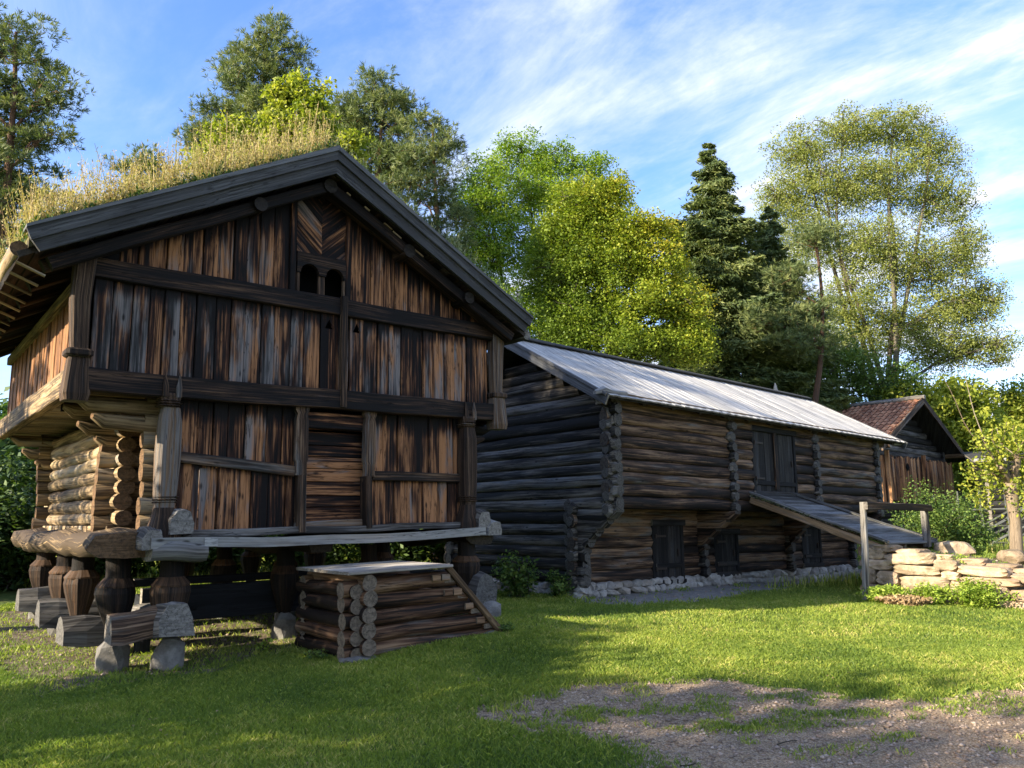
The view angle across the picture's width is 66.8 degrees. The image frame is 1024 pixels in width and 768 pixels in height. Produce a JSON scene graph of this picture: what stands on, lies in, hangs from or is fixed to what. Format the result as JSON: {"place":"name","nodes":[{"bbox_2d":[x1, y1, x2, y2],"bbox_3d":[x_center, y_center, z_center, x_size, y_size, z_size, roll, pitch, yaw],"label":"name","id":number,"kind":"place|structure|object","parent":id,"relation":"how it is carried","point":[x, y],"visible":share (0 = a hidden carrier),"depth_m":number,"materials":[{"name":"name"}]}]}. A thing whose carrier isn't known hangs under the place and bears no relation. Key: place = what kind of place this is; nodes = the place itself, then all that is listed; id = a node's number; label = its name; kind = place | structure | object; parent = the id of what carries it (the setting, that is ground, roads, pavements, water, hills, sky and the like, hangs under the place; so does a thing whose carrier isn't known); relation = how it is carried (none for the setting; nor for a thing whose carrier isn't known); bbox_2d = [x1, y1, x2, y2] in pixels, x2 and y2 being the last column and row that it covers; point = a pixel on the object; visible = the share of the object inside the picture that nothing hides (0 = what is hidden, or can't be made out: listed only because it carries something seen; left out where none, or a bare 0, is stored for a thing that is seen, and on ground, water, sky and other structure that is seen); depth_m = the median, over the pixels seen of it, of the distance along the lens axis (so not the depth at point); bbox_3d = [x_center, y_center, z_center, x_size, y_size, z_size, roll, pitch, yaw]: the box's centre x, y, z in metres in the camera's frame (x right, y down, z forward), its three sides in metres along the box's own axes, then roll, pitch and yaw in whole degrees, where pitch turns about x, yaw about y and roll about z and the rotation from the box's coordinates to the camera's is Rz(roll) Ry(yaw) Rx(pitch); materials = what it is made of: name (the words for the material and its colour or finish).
{"place":"outdoors","nodes":[
{"label":"outdoors","id":0,"kind":"place"},
{"bbox_2d":[0,611,453,691],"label":"bare earth","id":1,"kind":"structure","parent":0,"point":[155,644],"depth_m":10.18,"materials":[{"name":"brown soil"}]},
{"bbox_2d":[256,635,272,652],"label":"young plant","id":2,"kind":"object","parent":1,"relation":"on","point":[264,647],"visible":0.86,"depth_m":9.52,"materials":[{"name":"green plant"}]},
{"bbox_2d":[133,569,433,652],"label":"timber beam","id":3,"kind":"structure","parent":1,"relation":"on","point":[248,596],"depth_m":10.37,"materials":[{"name":"black wood"}]},
{"bbox_2d":[12,549,997,690],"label":"scattered stones","id":4,"kind":"object","parent":1,"relation":"on","point":[622,598],"visible":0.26,"depth_m":11.04,"materials":[{"name":"grey stone"}]},
{"bbox_2d":[0,541,1023,767],"bbox_3d":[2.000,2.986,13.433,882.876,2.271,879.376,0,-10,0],"label":"lawn ground","id":5,"kind":"structure","parent":0,"point":[7,596],"depth_m":7.30,"materials":[{"name":"green plant"}]},
{"bbox_2d":[0,440,56,591],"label":"bush","id":6,"kind":"object","parent":5,"relation":"on","point":[17,506],"visible":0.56,"depth_m":16.23,"materials":[{"name":"green plant"}]},
{"bbox_2d":[0,2,95,262],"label":"pine tree","id":7,"kind":"object","parent":5,"relation":"on","point":[17,149],"visible":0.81,"depth_m":22.08,"materials":[{"name":"green plant"}]},
{"bbox_2d":[2,488,159,580],"bbox_3d":[-9.325,3.224,17.848,4.796,2.786,3.544,-4,-11,19],"label":"bush","id":8,"kind":"object","parent":5,"relation":"on","point":[100,564],"visible":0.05,"depth_m":17.64,"materials":[{"name":"green plant"}]},
{"bbox_2d":[102,143,190,187],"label":"pine tree","id":9,"kind":"object","parent":5,"relation":"on","point":[149,152],"visible":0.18,"depth_m":30.56,"materials":[{"name":"green plant"}]},
{"bbox_2d":[150,536,272,575],"bbox_3d":[-7.827,3.542,19.982,4.331,2.870,5.008,-4,-11,21],"label":"bush","id":10,"kind":"object","parent":5,"relation":"on","point":[204,566],"visible":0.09,"depth_m":18.88,"materials":[{"name":"green plant"}]},
{"bbox_2d":[170,7,338,163],"bbox_3d":[-8.958,-4.180,28.209,7.056,20.779,4.654,-5,-11,24],"label":"pine tree","id":11,"kind":"object","parent":5,"relation":"on","point":[251,65],"visible":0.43,"depth_m":29.01,"materials":[{"name":"green plant"}]},
{"bbox_2d":[0,95,533,672],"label":"raised storehouse","id":12,"kind":"structure","parent":5,"relation":"on","point":[298,347],"depth_m":10.09,"materials":[{"name":"brown wood"}]},
{"bbox_2d":[288,202,297,289],"bbox_3d":[-2.960,-1.912,10.477,0.088,1.509,0.084,7,-12,-39],"label":"window frame","id":13,"kind":"structure","parent":12,"relation":"in","point":[294,206],"depth_m":10.43,"materials":[{"name":"brown wood"}]},
{"bbox_2d":[295,432,362,521],"bbox_3d":[-2.485,1.259,10.551,1.040,1.193,0.050,7,-12,-39],"label":"door","id":14,"kind":"structure","parent":12,"relation":"in","point":[327,485],"depth_m":10.57,"materials":[{"name":"brown wood"}]},
{"bbox_2d":[345,215,351,299],"bbox_3d":[-2.324,-1.821,10.991,0.087,1.474,0.084,7,-12,-39],"label":"wooden post","id":15,"kind":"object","parent":12,"relation":"in","point":[348,239],"depth_m":10.96,"materials":[{"name":"brown wood"}]},
{"bbox_2d":[179,66,376,557],"bbox_3d":[-6.765,-2.101,21.743,5.668,14.746,2.576,0,-10,0],"label":"broadleaf tree","id":16,"kind":"object","parent":5,"relation":"on","point":[289,92],"visible":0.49,"depth_m":22.41,"materials":[{"name":"green plant"}]},
{"bbox_2d":[304,648,327,659],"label":"young plant","id":17,"kind":"object","parent":5,"relation":"on","point":[314,654],"visible":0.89,"depth_m":8.88,"materials":[{"name":"green plant"}]},
{"bbox_2d":[234,534,398,571],"bbox_3d":[-5.615,3.664,20.351,5.055,2.753,4.398,-10,-14,43],"label":"bush","id":18,"kind":"object","parent":5,"relation":"on","point":[333,555],"visible":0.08,"depth_m":19.59,"materials":[{"name":"green plant"}]},
{"bbox_2d":[339,655,376,663],"bbox_3d":[-1.712,3.124,8.796,0.504,0.110,0.261,8,-13,-39],"label":"flat stone","id":19,"kind":"object","parent":5,"relation":"on","point":[348,659],"visible":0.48,"depth_m":8.67,"materials":[{"name":"grey stone"}]},
{"bbox_2d":[326,59,439,184],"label":"pine tree","id":20,"kind":"object","parent":5,"relation":"on","point":[352,113],"visible":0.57,"depth_m":27.60,"materials":[{"name":"green plant"}]},
{"bbox_2d":[326,529,444,569],"bbox_3d":[-2.998,3.856,21.163,4.489,2.659,5.071,-7,-13,35],"label":"bush","id":21,"kind":"object","parent":5,"relation":"on","point":[401,552],"visible":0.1,"depth_m":20.06,"materials":[{"name":"green plant"}]},
{"bbox_2d":[294,560,500,659],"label":"log steps","id":22,"kind":"structure","parent":5,"relation":"on","point":[358,609],"depth_m":9.30,"materials":[{"name":"brown wood"}]},
{"bbox_2d":[408,543,445,569],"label":"bush","id":23,"kind":"object","parent":5,"relation":"on","point":[436,553],"visible":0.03,"depth_m":20.77,"materials":[{"name":"green plant"}]},
{"bbox_2d":[373,108,482,562],"bbox_3d":[-2.926,-1.732,24.837,3.994,15.031,2.505,-2,-10,8],"label":"pine tree","id":24,"kind":"object","parent":5,"relation":"on","point":[441,146],"visible":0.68,"depth_m":25.41,"materials":[{"name":"green plant"}]},
{"bbox_2d":[0,386,1001,523],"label":"woods","id":25,"kind":"object","parent":5,"relation":"on","point":[3,414],"visible":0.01,"depth_m":54.97,"materials":[{"name":"green plant"}]},
{"bbox_2d":[498,622,514,632],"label":"young plant","id":26,"kind":"object","parent":5,"relation":"on","point":[507,627],"visible":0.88,"depth_m":9.98,"materials":[{"name":"green plant"}]},
{"bbox_2d":[0,604,1020,767],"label":"fallen leaves","id":27,"kind":"object","parent":5,"relation":"on","point":[596,697],"visible":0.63,"depth_m":6.52,"materials":[{"name":"brown plant"}]},
{"bbox_2d":[0,592,1022,726],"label":"grass fringe","id":28,"kind":"object","parent":5,"relation":"on","point":[208,661],"depth_m":8.41,"materials":[{"name":"green plant"}]},
{"bbox_2d":[0,602,1023,767],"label":"lawn clover","id":29,"kind":"object","parent":5,"relation":"on","point":[535,680],"visible":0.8,"depth_m":7.77,"materials":[{"name":"green plant"}]},
{"bbox_2d":[489,549,544,597],"bbox_3d":[0.092,3.642,14.825,1.127,0.959,0.920,0,-10,0],"label":"shrub","id":30,"kind":"object","parent":5,"relation":"on","point":[517,579],"visible":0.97,"depth_m":14.69,"materials":[{"name":"green plant"}]},
{"bbox_2d":[448,124,638,339],"bbox_3d":[1.046,-2.116,32.087,8.597,17.850,4.613,0,-10,0],"label":"ash tree","id":31,"kind":"object","parent":5,"relation":"on","point":[497,217],"visible":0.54,"depth_m":32.37,"materials":[{"name":"green plant"}]},
{"bbox_2d":[544,567,574,597],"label":"shrub","id":32,"kind":"object","parent":5,"relation":"on","point":[558,587],"visible":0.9,"depth_m":14.70,"materials":[{"name":"green plant"}]},
{"bbox_2d":[508,168,721,370],"bbox_3d":[3.431,-0.753,25.367,7.156,13.352,4.053,0,-10,0],"label":"maple tree","id":33,"kind":"object","parent":5,"relation":"on","point":[583,231],"visible":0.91,"depth_m":25.51,"materials":[{"name":"green plant"}]},
{"bbox_2d":[444,338,907,598],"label":"log barn","id":34,"kind":"structure","parent":5,"relation":"on","point":[600,474],"depth_m":16.54,"materials":[{"name":"brown wood"}]},
{"bbox_2d":[650,519,686,584],"bbox_3d":[3.333,3.589,16.601,1.140,1.355,0.140,9,-14,-40],"label":"door","id":35,"kind":"structure","parent":34,"relation":"in","point":[667,536],"depth_m":16.59,"materials":[{"name":"brown wood"}]},
{"bbox_2d":[712,529,741,576],"bbox_3d":[4.966,3.903,17.995,1.040,1.075,0.140,9,-14,-40],"label":"door","id":36,"kind":"structure","parent":34,"relation":"in","point":[726,544],"depth_m":17.98,"materials":[{"name":"brown wood"}]},
{"bbox_2d":[749,425,799,496],"bbox_3d":[6.161,1.832,18.235,1.980,1.595,0.140,9,-14,-40],"label":"loft door","id":37,"kind":"structure","parent":34,"relation":"in","point":[774,452],"depth_m":18.17,"materials":[{"name":"grey wood"}]},
{"bbox_2d":[801,526,824,566],"bbox_3d":[7.931,4.269,20.567,1.080,1.115,0.140,9,-14,-40],"label":"door","id":38,"kind":"structure","parent":34,"relation":"in","point":[811,543],"depth_m":20.55,"materials":[{"name":"grey wood"}]},
{"bbox_2d":[650,142,815,395],"bbox_3d":[9.257,-2.154,34.139,10.268,18.079,9.927,-3,-11,14],"label":"spruce tree","id":39,"kind":"object","parent":5,"relation":"on","point":[717,234],"visible":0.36,"depth_m":33.08,"materials":[{"name":"green plant"}]},
{"bbox_2d":[726,213,853,402],"bbox_3d":[11.549,-0.393,31.571,5.518,13.694,3.591,0,-10,0],"label":"pine tree","id":40,"kind":"object","parent":5,"relation":"on","point":[799,314],"visible":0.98,"depth_m":31.71,"materials":[{"name":"green plant"}]},
{"bbox_2d":[735,206,862,413],"bbox_3d":[12.473,-0.758,35.805,8.716,15.740,8.652,0,-10,0],"label":"spruce tree","id":41,"kind":"object","parent":5,"relation":"on","point":[832,396],"visible":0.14,"depth_m":35.14,"materials":[{"name":"green plant"}]},
{"bbox_2d":[793,299,937,401],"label":"broadleaf tree","id":42,"kind":"object","parent":5,"relation":"on","point":[860,380],"visible":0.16,"depth_m":37.70,"materials":[{"name":"green plant"}]},
{"bbox_2d":[856,583,916,601],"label":"weed clump","id":43,"kind":"object","parent":5,"relation":"on","point":[878,590],"visible":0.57,"depth_m":14.14,"materials":[{"name":"green plant"}]},
{"bbox_2d":[750,99,1023,399],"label":"elm tree","id":44,"kind":"object","parent":5,"relation":"on","point":[960,309],"visible":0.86,"depth_m":43.55,"materials":[{"name":"green plant"}]},
{"bbox_2d":[859,502,931,600],"bbox_3d":[7.727,3.317,15.445,2.913,1.875,0.218,8,-13,-38],"label":"hitching rail","id":45,"kind":"object","parent":5,"relation":"on","point":[923,509],"visible":0.95,"depth_m":14.81,"materials":[{"name":"grey wood"}]},
{"bbox_2d":[872,593,934,605],"bbox_3d":[7.005,3.867,13.893,1.014,0.259,0.733,-4,-11,22],"label":"dry brush","id":46,"kind":"object","parent":5,"relation":"on","point":[907,600],"visible":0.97,"depth_m":13.68,"materials":[{"name":"brown plant"}]},
{"bbox_2d":[837,395,973,529],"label":"tiled log house","id":47,"kind":"structure","parent":5,"relation":"on","point":[931,450],"depth_m":31.90,"materials":[{"name":"brown wood"}]},
{"bbox_2d":[899,581,958,604],"bbox_3d":[7.497,3.773,13.938,0.944,0.440,0.713,-9,-14,42],"label":"weed clump","id":48,"kind":"object","parent":5,"relation":"on","point":[934,593],"visible":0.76,"depth_m":13.85,"materials":[{"name":"green plant"}]},
{"bbox_2d":[858,544,1023,608],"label":"stone ramp wall","id":49,"kind":"structure","parent":5,"relation":"on","point":[892,564],"depth_m":14.38,"materials":[{"name":"beige stone"}]},
{"bbox_2d":[749,491,937,548],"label":"plank ramp","id":50,"kind":"structure","parent":49,"relation":"on","point":[820,515],"depth_m":16.61,"materials":[{"name":"grey wood"}]},
{"bbox_2d":[940,554,967,564],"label":"weed clump","id":51,"kind":"object","parent":49,"relation":"on","point":[957,557],"visible":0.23,"depth_m":14.32,"materials":[{"name":"green plant"}]},
{"bbox_2d":[869,371,1023,525],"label":"birch tree","id":52,"kind":"object","parent":5,"relation":"on","point":[940,400],"visible":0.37,"depth_m":36.33,"materials":[{"name":"green plant"}]},
{"bbox_2d":[888,475,1007,551],"bbox_3d":[9.595,2.987,17.384,2.026,1.932,2.352,0,-10,0],"label":"shrub","id":53,"kind":"object","parent":5,"relation":"on","point":[941,521],"visible":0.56,"depth_m":17.08,"materials":[{"name":"green plant"}]},
{"bbox_2d":[914,548,1023,564],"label":"earth ramp top","id":54,"kind":"structure","parent":5,"relation":"on","point":[970,556],"depth_m":15.80,"materials":[{"name":"green plant"}]},
{"bbox_2d":[933,541,975,555],"bbox_3d":[9.272,3.475,16.251,0.788,0.375,0.552,0,-10,0],"label":"boulder","id":55,"kind":"object","parent":54,"relation":"on","point":[962,547],"visible":0.7,"depth_m":16.06,"materials":[{"name":"beige stone"}]},
{"bbox_2d":[997,549,1023,563],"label":"boulder","id":56,"kind":"object","parent":54,"relation":"on","point":[1016,556],"visible":0.72,"depth_m":15.46,"materials":[{"name":"beige stone"}]},
{"bbox_2d":[931,490,1023,548],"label":"rail fence","id":57,"kind":"object","parent":5,"relation":"on","point":[1006,527],"visible":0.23,"depth_m":20.95,"materials":[{"name":"wood"}]},
{"bbox_2d":[957,521,999,548],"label":"shrub","id":58,"kind":"object","parent":5,"relation":"on","point":[988,533],"visible":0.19,"depth_m":17.85,"materials":[{"name":"green plant"}]},
{"bbox_2d":[939,574,1020,607],"bbox_3d":[8.168,3.661,13.632,1.188,0.600,1.173,0,-10,0],"label":"weed clump","id":59,"kind":"object","parent":5,"relation":"on","point":[974,595],"visible":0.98,"depth_m":13.43,"materials":[{"name":"green plant"}]},
{"bbox_2d":[943,364,1023,551],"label":"pollarded tree","id":60,"kind":"object","parent":5,"relation":"on","point":[1010,473],"visible":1,"depth_m":16.14,"materials":[{"name":"green plant"}]},
{"bbox_2d":[961,451,1023,534],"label":"shed","id":61,"kind":"structure","parent":5,"relation":"on","point":[970,455],"depth_m":28.80,"materials":[{"name":"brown wood"}]},
{"bbox_2d":[979,373,1023,427],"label":"birch tree","id":62,"kind":"object","parent":5,"relation":"on","point":[1014,395],"visible":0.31,"depth_m":44.17,"materials":[{"name":"green plant"}]},
{"bbox_2d":[0,0,1023,414],"label":"sky","id":63,"kind":"structure","parent":0,"point":[646,83],"materials":[{"name":"blue"}]},
{"bbox_2d":[6,533,1023,587],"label":"rough grass","id":64,"kind":"structure","parent":0,"point":[854,577],"depth_m":17.45,"materials":[{"name":"green plant"}]},
{"bbox_2d":[560,569,861,605],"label":"gravel path","id":65,"kind":"structure","parent":0,"point":[713,592],"depth_m":15.55,"materials":[{"name":"grey gravel"}]},
{"bbox_2d":[472,676,1023,767],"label":"gravel yard","id":66,"kind":"structure","parent":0,"point":[695,754],"depth_m":6.00,"materials":[{"name":"grey gravel"}]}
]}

